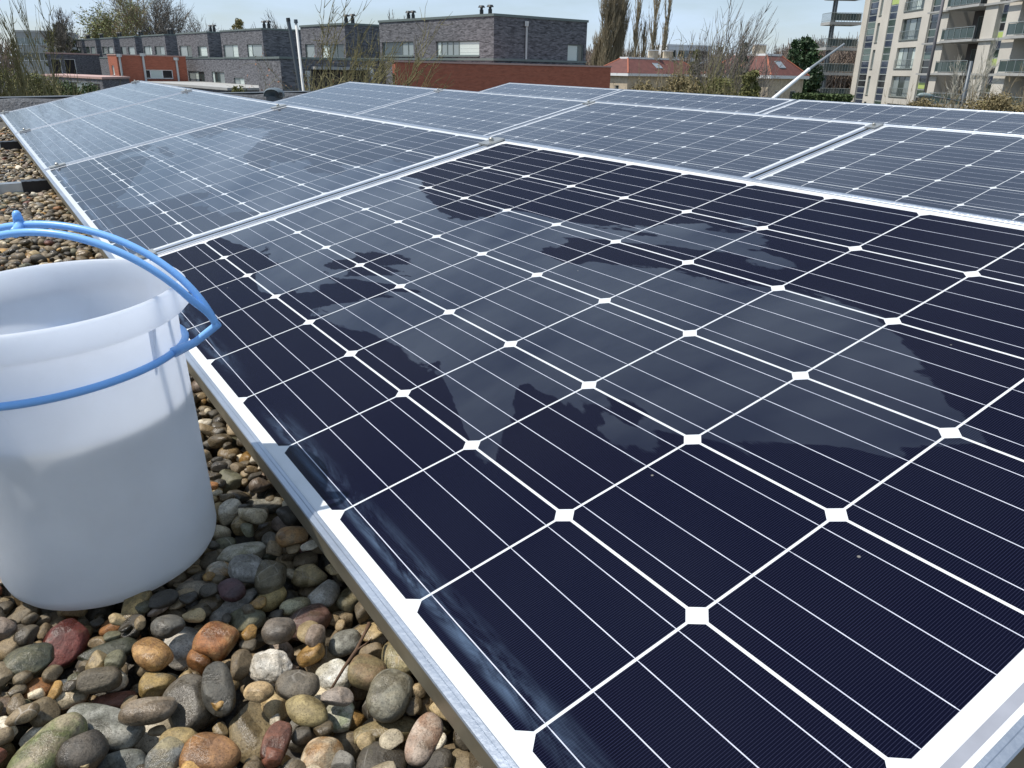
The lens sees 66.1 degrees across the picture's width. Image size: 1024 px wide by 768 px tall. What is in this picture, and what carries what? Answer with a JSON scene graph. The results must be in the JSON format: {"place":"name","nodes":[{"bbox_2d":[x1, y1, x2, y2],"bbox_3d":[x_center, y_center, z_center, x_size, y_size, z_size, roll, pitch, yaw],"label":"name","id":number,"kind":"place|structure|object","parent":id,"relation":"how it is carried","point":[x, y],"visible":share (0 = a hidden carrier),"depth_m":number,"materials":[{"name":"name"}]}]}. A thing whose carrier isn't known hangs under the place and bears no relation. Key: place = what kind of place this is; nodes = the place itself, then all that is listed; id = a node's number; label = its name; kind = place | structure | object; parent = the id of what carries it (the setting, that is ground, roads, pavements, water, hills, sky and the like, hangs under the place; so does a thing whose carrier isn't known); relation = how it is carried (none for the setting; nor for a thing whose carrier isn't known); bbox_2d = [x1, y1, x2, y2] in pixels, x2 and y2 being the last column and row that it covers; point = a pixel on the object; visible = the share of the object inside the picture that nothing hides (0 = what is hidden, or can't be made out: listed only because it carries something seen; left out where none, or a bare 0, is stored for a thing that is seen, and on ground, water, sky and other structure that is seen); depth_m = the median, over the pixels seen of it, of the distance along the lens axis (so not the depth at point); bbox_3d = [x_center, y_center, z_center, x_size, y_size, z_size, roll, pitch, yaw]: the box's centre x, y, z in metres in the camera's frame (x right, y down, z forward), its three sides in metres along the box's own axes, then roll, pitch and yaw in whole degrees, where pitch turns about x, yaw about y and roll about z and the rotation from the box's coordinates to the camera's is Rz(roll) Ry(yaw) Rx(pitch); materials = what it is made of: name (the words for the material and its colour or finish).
{"place":"outdoors","nodes":[
{"label":"outdoors","id":0,"kind":"place"},
{"bbox_2d":[14,30,77,87],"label":"flat block","id":1,"kind":"structure","parent":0,"point":[21,37],"depth_m":157.21,"materials":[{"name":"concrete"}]},
{"bbox_2d":[41,74,129,91],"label":"garden building","id":2,"kind":"structure","parent":0,"point":[102,82],"depth_m":60.50,"materials":[{"name":"grey brick"}]},
{"bbox_2d":[99,32,121,75],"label":"terraced house","id":3,"kind":"structure","parent":0,"point":[110,45],"depth_m":106.87,"materials":[{"name":"grey brick"}]},
{"bbox_2d":[118,30,143,54],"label":"terraced house","id":4,"kind":"structure","parent":0,"point":[131,45],"depth_m":98.80,"materials":[{"name":"grey brick"}]},
{"bbox_2d":[140,28,178,55],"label":"terraced house","id":5,"kind":"structure","parent":0,"point":[160,44],"depth_m":90.70,"materials":[{"name":"grey brick"}]},
{"bbox_2d":[299,14,379,57],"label":"terraced house","id":6,"kind":"structure","parent":0,"point":[308,44],"depth_m":60.92,"materials":[{"name":"grey brick"}]},
{"bbox_2d":[0,0,864,62],"label":"sky","id":7,"kind":"structure","parent":0,"point":[794,19],"materials":[{"name":"blue"}]},
{"bbox_2d":[604,50,701,91],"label":"hip roofed house","id":8,"kind":"structure","parent":0,"point":[621,67],"depth_m":84.50,"materials":[{"name":"beige brick"}]},
{"bbox_2d":[704,44,809,98],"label":"hip roofed house","id":9,"kind":"structure","parent":0,"point":[790,70],"depth_m":71.97,"materials":[{"name":"beige brick"}]},
{"label":"ground","id":10,"kind":"structure","parent":0,"visible":0},
{"bbox_2d":[0,0,96,96],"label":"tree","id":11,"kind":"object","parent":10,"relation":"on","point":[17,65],"visible":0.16,"depth_m":17.58,"materials":[{"name":"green plant"}]},
{"bbox_2d":[33,7,79,52],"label":"tree","id":12,"kind":"object","parent":10,"relation":"on","point":[61,37],"visible":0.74,"depth_m":116.50,"materials":[{"name":"green plant"}]},
{"bbox_2d":[14,2,121,95],"bbox_3d":[-9.589,-3.929,15.995,2.936,7.547,2.878,13,25,28],"label":"tree","id":13,"kind":"object","parent":10,"relation":"on","point":[44,87],"visible":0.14,"depth_m":15.46,"materials":[{"name":"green plant"}]},
{"bbox_2d":[45,52,101,74],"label":"brick outbuilding","id":14,"kind":"structure","parent":10,"relation":"on","point":[85,63],"depth_m":91.15,"materials":[{"name":"brick"}]},
{"bbox_2d":[64,2,133,52],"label":"leafy tree","id":15,"kind":"object","parent":10,"relation":"on","point":[98,26],"visible":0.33,"depth_m":121.95,"materials":[{"name":"green plant"}]},
{"bbox_2d":[102,0,152,37],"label":"tree","id":16,"kind":"object","parent":10,"relation":"on","point":[127,18],"visible":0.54,"depth_m":119.89,"materials":[{"name":"green plant"}]},
{"bbox_2d":[94,0,193,35],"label":"tree","id":17,"kind":"object","parent":10,"relation":"on","point":[160,24],"visible":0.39,"depth_m":127.27,"materials":[{"name":"green plant"}]},
{"bbox_2d":[106,53,187,82],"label":"brick house","id":18,"kind":"structure","parent":10,"relation":"on","point":[142,67],"depth_m":80.98,"materials":[{"name":"red brick"}]},
{"bbox_2d":[175,25,222,81],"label":"terraced house","id":19,"kind":"structure","parent":10,"relation":"on","point":[197,49],"depth_m":82.37,"materials":[{"name":"grey brick"}]},
{"bbox_2d":[146,81,258,92],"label":"flat roofed annex","id":20,"kind":"object","parent":10,"relation":"on","point":[213,87],"visible":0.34,"depth_m":69.93,"materials":[{"name":"white"}]},
{"bbox_2d":[0,121,420,767],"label":"roof","id":21,"kind":"structure","parent":10,"relation":"on","point":[132,675],"depth_m":0.72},
{"bbox_2d":[0,168,57,193],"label":"mounting rail","id":22,"kind":"object","parent":21,"relation":"on","point":[35,185],"visible":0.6,"depth_m":2.82,"materials":[{"name":"black plastic"}]},
{"bbox_2d":[42,104,494,258],"bbox_3d":[-0.873,-0.693,2.466,0.971,0.037,1.650,-26,32,-25],"label":"solar panel","id":23,"kind":"object","parent":22,"relation":"on","point":[161,194],"visible":0.92,"depth_m":2.23,"materials":[{"name":"glass"}]},
{"bbox_2d":[0,91,311,120],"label":"roof parapet","id":24,"kind":"structure","parent":21,"relation":"on","point":[10,103],"depth_m":6.54,"materials":[{"name":"concrete"}]},
{"bbox_2d":[0,127,481,767],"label":"gravel","id":25,"kind":"structure","parent":21,"relation":"on","point":[238,481],"depth_m":0.71,"materials":[{"name":"gravel"}]},
{"bbox_2d":[0,133,25,149],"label":"mounting rail","id":26,"kind":"object","parent":25,"relation":"on","point":[10,145],"visible":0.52,"depth_m":4.05,"materials":[{"name":"black plastic"}]},
{"bbox_2d":[14,89,287,178],"bbox_3d":[-1.786,-1.235,3.745,0.971,0.037,1.650,-26,32,-25],"label":"solar panel","id":27,"kind":"object","parent":26,"relation":"on","point":[83,137],"visible":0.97,"depth_m":3.58,"materials":[{"name":"glass"}]},
{"bbox_2d":[3,642,54,683],"bbox_3d":[-0.399,0.230,0.650,0.038,0.023,0.035,0,23,0],"label":"pebble","id":28,"kind":"object","parent":25,"relation":"on","point":[35,659],"visible":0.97,"depth_m":0.65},
{"bbox_2d":[7,712,87,767],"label":"pebble","id":29,"kind":"object","parent":25,"relation":"on","point":[39,748],"visible":0.94,"depth_m":0.56,"materials":[{"name":"stone"}]},
{"bbox_2d":[42,618,89,666],"bbox_3d":[-0.397,0.229,0.696,0.040,0.029,0.043,13,25,27],"label":"pebble","id":30,"kind":"object","parent":25,"relation":"on","point":[68,639],"visible":0.78,"depth_m":0.69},
{"bbox_2d":[55,729,108,767],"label":"pebble","id":31,"kind":"object","parent":25,"relation":"on","point":[90,748],"visible":1,"depth_m":0.56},
{"bbox_2d":[0,81,192,138],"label":"solar panel","id":32,"kind":"object","parent":25,"relation":"on","point":[52,112],"visible":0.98,"depth_m":4.91,"materials":[{"name":"glass"}]},
{"bbox_2d":[67,702,145,750],"bbox_3d":[-0.315,0.266,0.608,0.063,0.020,0.030,5,22,11],"label":"pebble","id":33,"kind":"object","parent":25,"relation":"on","point":[103,718],"visible":0.64,"depth_m":0.60,"materials":[{"name":"stone"}]},
{"bbox_2d":[77,637,136,660],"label":"pebble","id":34,"kind":"object","parent":25,"relation":"on","point":[125,644],"visible":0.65,"depth_m":0.68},
{"bbox_2d":[0,210,220,610],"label":"bucket","id":35,"kind":"object","parent":25,"relation":"on","point":[106,497],"visible":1,"depth_m":0.69,"materials":[{"name":"white plastic"}]},
{"bbox_2d":[97,749,145,767],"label":"pebble","id":36,"kind":"object","parent":25,"relation":"on","point":[129,758],"visible":0.8,"depth_m":0.58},
{"bbox_2d":[121,590,151,618],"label":"pebble","id":37,"kind":"object","parent":25,"relation":"on","point":[128,610],"visible":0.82,"depth_m":0.72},
{"bbox_2d":[118,696,176,726],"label":"pebble","id":38,"kind":"object","parent":25,"relation":"on","point":[144,711],"visible":1,"depth_m":0.59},
{"bbox_2d":[131,637,173,671],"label":"pebble","id":39,"kind":"object","parent":25,"relation":"on","point":[151,654],"visible":1,"depth_m":0.65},
{"bbox_2d":[138,671,175,697],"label":"pebble","id":40,"kind":"object","parent":25,"relation":"on","point":[154,684],"visible":0.91,"depth_m":0.64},
{"bbox_2d":[144,736,183,767],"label":"pebble","id":41,"kind":"object","parent":25,"relation":"on","point":[165,752],"visible":1,"depth_m":0.56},
{"bbox_2d":[159,727,196,743],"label":"pebble","id":42,"kind":"object","parent":25,"relation":"on","point":[183,734],"visible":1,"depth_m":0.57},
{"bbox_2d":[163,627,197,670],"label":"pebble","id":43,"kind":"object","parent":25,"relation":"on","point":[179,644],"visible":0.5,"depth_m":0.69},
{"bbox_2d":[150,614,184,638],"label":"pebble","id":44,"kind":"object","parent":43,"relation":"on","point":[166,626],"visible":1,"depth_m":0.68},
{"bbox_2d":[163,674,211,732],"bbox_3d":[-0.257,0.254,0.628,0.036,0.032,0.052,-16,27,-36],"label":"pebble","id":45,"kind":"object","parent":25,"relation":"on","point":[191,710],"visible":0.74,"depth_m":0.61,"materials":[{"name":"stone"}]},
{"bbox_2d":[178,732,240,767],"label":"pebble","id":46,"kind":"object","parent":25,"relation":"on","point":[208,750],"visible":1,"depth_m":0.56,"materials":[{"name":"stone"}]},
{"bbox_2d":[192,621,238,661],"bbox_3d":[-0.255,0.221,0.676,0.035,0.026,0.034,10,23,21],"label":"pebble","id":47,"kind":"object","parent":25,"relation":"on","point":[215,640],"visible":0.97,"depth_m":0.67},
{"bbox_2d":[201,661,235,716],"bbox_3d":[-0.233,0.242,0.623,0.025,0.020,0.048,-11,25,-27],"label":"pebble","id":48,"kind":"object","parent":25,"relation":"on","point":[217,684],"visible":1,"depth_m":0.62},
{"bbox_2d":[209,587,258,621],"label":"pebble","id":49,"kind":"object","parent":25,"relation":"on","point":[250,596],"visible":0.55,"depth_m":0.74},
{"bbox_2d":[218,578,245,602],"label":"pebble","id":50,"kind":"object","parent":49,"relation":"on","point":[231,590],"visible":1,"depth_m":0.73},
{"bbox_2d":[217,541,265,562],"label":"pebble","id":51,"kind":"object","parent":25,"relation":"on","point":[229,553],"visible":0.62,"depth_m":0.81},
{"bbox_2d":[228,554,262,583],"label":"pebble","id":52,"kind":"object","parent":25,"relation":"on","point":[242,568],"visible":0.81,"depth_m":0.76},
{"bbox_2d":[228,701,270,763],"bbox_3d":[-0.205,0.272,0.617,0.033,0.027,0.057,-8,23,-22],"label":"pebble","id":53,"kind":"object","parent":25,"relation":"on","point":[249,725],"visible":0.67,"depth_m":0.61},
{"bbox_2d":[243,681,274,702],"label":"pebble","id":54,"kind":"object","parent":53,"relation":"on","point":[259,691],"visible":1,"depth_m":0.61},
{"bbox_2d":[246,497,282,513],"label":"pebble","id":55,"kind":"object","parent":25,"relation":"on","point":[274,505],"visible":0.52,"depth_m":0.92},
{"bbox_2d":[249,649,292,685],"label":"pebble","id":56,"kind":"object","parent":25,"relation":"on","point":[270,666],"visible":0.84,"depth_m":0.66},
{"bbox_2d":[256,586,286,611],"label":"pebble","id":57,"kind":"object","parent":25,"relation":"on","point":[276,599],"visible":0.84,"depth_m":0.74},
{"bbox_2d":[254,560,286,594],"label":"pebble","id":58,"kind":"object","parent":57,"relation":"on","point":[270,576],"visible":1,"depth_m":0.75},
{"bbox_2d":[260,720,292,759],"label":"pebble","id":59,"kind":"object","parent":25,"relation":"on","point":[278,734],"visible":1,"depth_m":0.57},
{"bbox_2d":[261,617,296,644],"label":"pebble","id":60,"kind":"object","parent":25,"relation":"on","point":[277,630],"visible":1,"depth_m":0.68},
{"bbox_2d":[275,526,307,547],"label":"pebble","id":61,"kind":"object","parent":25,"relation":"on","point":[287,536],"visible":0.98,"depth_m":0.81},
{"bbox_2d":[279,597,309,615],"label":"pebble","id":62,"kind":"object","parent":25,"relation":"on","point":[290,607],"visible":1,"depth_m":0.74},
{"bbox_2d":[275,669,319,699],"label":"pebble","id":63,"kind":"object","parent":25,"relation":"on","point":[290,684],"visible":0.9,"depth_m":0.62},
{"bbox_2d":[285,694,327,727],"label":"pebble","id":64,"kind":"object","parent":25,"relation":"on","point":[310,711],"visible":1,"depth_m":0.59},
{"bbox_2d":[291,564,327,587],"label":"pebble","id":65,"kind":"object","parent":25,"relation":"on","point":[308,575],"visible":0.99,"depth_m":0.79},
{"bbox_2d":[289,603,331,640],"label":"pebble","id":66,"kind":"object","parent":25,"relation":"on","point":[319,613],"visible":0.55,"depth_m":0.72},
{"bbox_2d":[301,736,343,767],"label":"pebble","id":67,"kind":"object","parent":25,"relation":"on","point":[321,751],"visible":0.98,"depth_m":0.57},
{"bbox_2d":[307,579,340,607],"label":"pebble","id":68,"kind":"object","parent":25,"relation":"on","point":[326,593],"visible":0.98,"depth_m":0.75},
{"bbox_2d":[315,658,351,689],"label":"pebble","id":69,"kind":"object","parent":25,"relation":"on","point":[327,673],"visible":0.7,"depth_m":0.65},
{"bbox_2d":[327,703,354,732],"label":"pebble","id":70,"kind":"object","parent":25,"relation":"on","point":[340,718],"visible":0.79,"depth_m":0.61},
{"bbox_2d":[320,686,353,706],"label":"pebble","id":71,"kind":"object","parent":70,"relation":"on","point":[340,696],"visible":1,"depth_m":0.61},
{"bbox_2d":[328,629,361,656],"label":"pebble","id":72,"kind":"object","parent":25,"relation":"on","point":[343,643],"visible":0.89,"depth_m":0.69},
{"bbox_2d":[335,587,358,612],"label":"pebble","id":73,"kind":"object","parent":25,"relation":"on","point":[347,601],"visible":0.69,"depth_m":0.75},
{"bbox_2d":[347,653,387,690],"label":"pebble","id":74,"kind":"object","parent":25,"relation":"on","point":[364,670],"visible":0.86,"depth_m":0.63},
{"bbox_2d":[354,716,415,744],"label":"pebble","id":75,"kind":"object","parent":25,"relation":"on","point":[402,724],"visible":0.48,"depth_m":0.61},
{"bbox_2d":[366,668,412,722],"bbox_3d":[-0.097,0.246,0.622,0.036,0.027,0.044,0,23,0],"label":"pebble","id":76,"kind":"object","parent":25,"relation":"on","point":[389,696],"visible":1,"depth_m":0.61,"materials":[{"name":"stone"}]},
{"bbox_2d":[381,641,412,674],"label":"pebble","id":77,"kind":"object","parent":25,"relation":"on","point":[390,657],"visible":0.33,"depth_m":0.67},
{"bbox_2d":[405,712,443,766],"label":"pebble","id":78,"kind":"object","parent":25,"relation":"on","point":[424,736],"visible":1,"depth_m":0.57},
{"bbox_2d":[274,82,436,114],"bbox_3d":[-1.326,-2.102,5.887,0.971,0.038,1.650,-26,32,-25],"label":"solar panel","id":79,"kind":"object","parent":21,"relation":"on","point":[353,98],"visible":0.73,"depth_m":5.84,"materials":[{"name":"glass"}]},
{"bbox_2d":[354,89,587,135],"bbox_3d":[-0.413,-1.560,4.609,0.971,0.038,1.650,-26,32,-25],"label":"solar panel","id":80,"kind":"object","parent":21,"relation":"on","point":[481,113],"visible":0.6,"depth_m":4.54,"materials":[{"name":"glass"}]},
{"bbox_2d":[479,83,622,99],"bbox_3d":[0.034,-2.396,6.677,0.971,0.037,1.650,-26,32,-25],"label":"solar panel","id":81,"kind":"object","parent":21,"relation":"on","point":[570,92],"visible":0.3,"depth_m":6.71,"materials":[{"name":"glass"}]},
{"bbox_2d":[591,89,796,113],"bbox_3d":[0.947,-1.853,5.399,0.971,0.038,1.650,-26,32,-25],"label":"solar panel","id":82,"kind":"object","parent":21,"relation":"on","point":[747,104],"visible":0.34,"depth_m":5.41,"materials":[{"name":"glass"}]},
{"bbox_2d":[761,99,1023,134],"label":"solar panel","id":83,"kind":"object","parent":21,"relation":"on","point":[981,120],"visible":0.34,"depth_m":4.22,"materials":[{"name":"glass"}]},
{"label":"mounting rail","id":84,"kind":"object","parent":21,"relation":"on","visible":0},
{"bbox_2d":[143,139,1023,767],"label":"solar panel","id":85,"kind":"object","parent":84,"relation":"on","point":[571,459],"visible":0.97,"depth_m":0.76,"materials":[{"name":"glass"}]},
{"bbox_2d":[488,101,871,177],"bbox_3d":[0.500,-1.017,3.330,0.971,0.037,1.650,-26,32,-25],"label":"solar panel","id":86,"kind":"object","parent":84,"relation":"on","point":[748,145],"visible":0.71,"depth_m":3.20,"materials":[{"name":"glass"}]},
{"bbox_2d":[753,124,1023,221],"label":"solar panel","id":87,"kind":"object","parent":84,"relation":"on","point":[975,172],"visible":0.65,"depth_m":2.42,"materials":[{"name":"glass"}]},
{"bbox_2d":[209,20,301,84],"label":"terraced house","id":88,"kind":"structure","parent":10,"relation":"on","point":[241,48],"depth_m":73.47,"materials":[{"name":"grey brick"}]},
{"bbox_2d":[255,56,385,91],"bbox_3d":[-9.403,-14.415,43.504,7.605,6.600,7.376,-9,24,-25],"label":"brick annex","id":89,"kind":"object","parent":10,"relation":"on","point":[282,68],"visible":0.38,"depth_m":39.33,"materials":[{"name":"grey brick"}]},
{"bbox_2d":[293,0,454,92],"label":"tree","id":90,"kind":"object","parent":10,"relation":"on","point":[380,78],"visible":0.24,"depth_m":24.54,"materials":[{"name":"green plant"}]},
{"bbox_2d":[0,24,858,93],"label":"distant wood","id":91,"kind":"object","parent":10,"relation":"on","point":[841,81],"visible":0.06,"depth_m":162.77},
{"bbox_2d":[359,5,588,84],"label":"terraced house","id":92,"kind":"structure","parent":10,"relation":"on","point":[490,37],"depth_m":49.49,"materials":[{"name":"grey brick"}]},
{"bbox_2d":[381,42,413,56],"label":"window","id":93,"kind":"structure","parent":92,"relation":"in","point":[407,49],"depth_m":54.47,"materials":[{"name":"grey"}]},
{"bbox_2d":[436,40,479,56],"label":"window","id":94,"kind":"structure","parent":92,"relation":"in","point":[449,48],"depth_m":49.61,"materials":[{"name":"grey"}]},
{"bbox_2d":[392,60,611,91],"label":"brick building","id":95,"kind":"structure","parent":10,"relation":"on","point":[473,76],"depth_m":45.60,"materials":[{"name":"brown"}]},
{"bbox_2d":[596,0,622,65],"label":"poplar tree","id":96,"kind":"object","parent":10,"relation":"on","point":[609,32],"visible":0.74,"depth_m":108.98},
{"bbox_2d":[598,0,640,65],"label":"poplar tree","id":97,"kind":"object","parent":10,"relation":"on","point":[623,9],"visible":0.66,"depth_m":109.85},
{"bbox_2d":[628,0,642,56],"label":"poplar tree","id":98,"kind":"object","parent":10,"relation":"on","point":[636,28],"visible":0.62,"depth_m":116.48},
{"bbox_2d":[648,0,663,51],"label":"poplar tree","id":99,"kind":"object","parent":10,"relation":"on","point":[653,37],"visible":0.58,"depth_m":113.56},
{"bbox_2d":[655,44,711,70],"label":"apartment block","id":100,"kind":"structure","parent":10,"relation":"on","point":[675,48],"depth_m":185.81,"materials":[{"name":"white paint"}]},
{"bbox_2d":[662,73,705,93],"bbox_3d":[4.755,-5.892,23.351,2.396,6.216,2.398,1,22,0],"label":"bush","id":101,"kind":"object","parent":10,"relation":"on","point":[678,88],"visible":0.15,"depth_m":22.20,"materials":[{"name":"green plant"}]},
{"bbox_2d":[660,18,760,93],"bbox_3d":[5.250,-6.702,23.224,3.834,7.872,2.429,5,22,11],"label":"tree","id":102,"kind":"object","parent":10,"relation":"on","point":[718,67],"visible":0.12,"depth_m":22.11,"materials":[{"name":"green plant"}]},
{"bbox_2d":[695,72,737,95],"bbox_3d":[5.700,-5.752,22.988,1.907,6.258,2.127,1,22,0],"label":"bush","id":103,"kind":"object","parent":10,"relation":"on","point":[716,79],"visible":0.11,"depth_m":21.83,"materials":[{"name":"green plant"}]},
{"bbox_2d":[672,0,790,97],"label":"tree","id":104,"kind":"object","parent":10,"relation":"on","point":[742,56],"visible":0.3,"depth_m":24.71,"materials":[{"name":"brown plant"}]},
{"bbox_2d":[738,69,761,96],"bbox_3d":[5.442,-4.300,19.239,1.048,6.331,1.101,1,22,0],"label":"evergreen shrub","id":105,"kind":"object","parent":10,"relation":"on","point":[751,87],"visible":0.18,"depth_m":18.12,"materials":[{"name":"green plant"}]},
{"bbox_2d":[780,34,824,93],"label":"evergreen tree","id":106,"kind":"object","parent":10,"relation":"on","point":[808,58],"visible":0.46,"depth_m":89.34,"materials":[{"name":"green plant"}]},
{"bbox_2d":[790,92,854,102],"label":"hedge","id":107,"kind":"object","parent":10,"relation":"on","point":[836,97],"visible":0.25,"depth_m":56.77,"materials":[{"name":"green plant"}]},
{"bbox_2d":[817,0,1023,110],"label":"apartment tower","id":108,"kind":"structure","parent":10,"relation":"on","point":[903,47],"depth_m":83.86,"materials":[{"name":"grey"}]},
{"bbox_2d":[900,17,921,40],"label":"window","id":109,"kind":"structure","parent":108,"relation":"in","point":[914,23],"depth_m":87.27,"materials":[{"name":"grey"}]},
{"bbox_2d":[957,32,1001,108],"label":"tree","id":110,"kind":"object","parent":10,"relation":"on","point":[981,80],"visible":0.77,"depth_m":55.59,"materials":[{"name":"plant"}]},
{"bbox_2d":[952,91,1023,112],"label":"bush","id":111,"kind":"object","parent":10,"relation":"on","point":[1000,104],"visible":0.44,"depth_m":41.98,"materials":[{"name":"green plant"}]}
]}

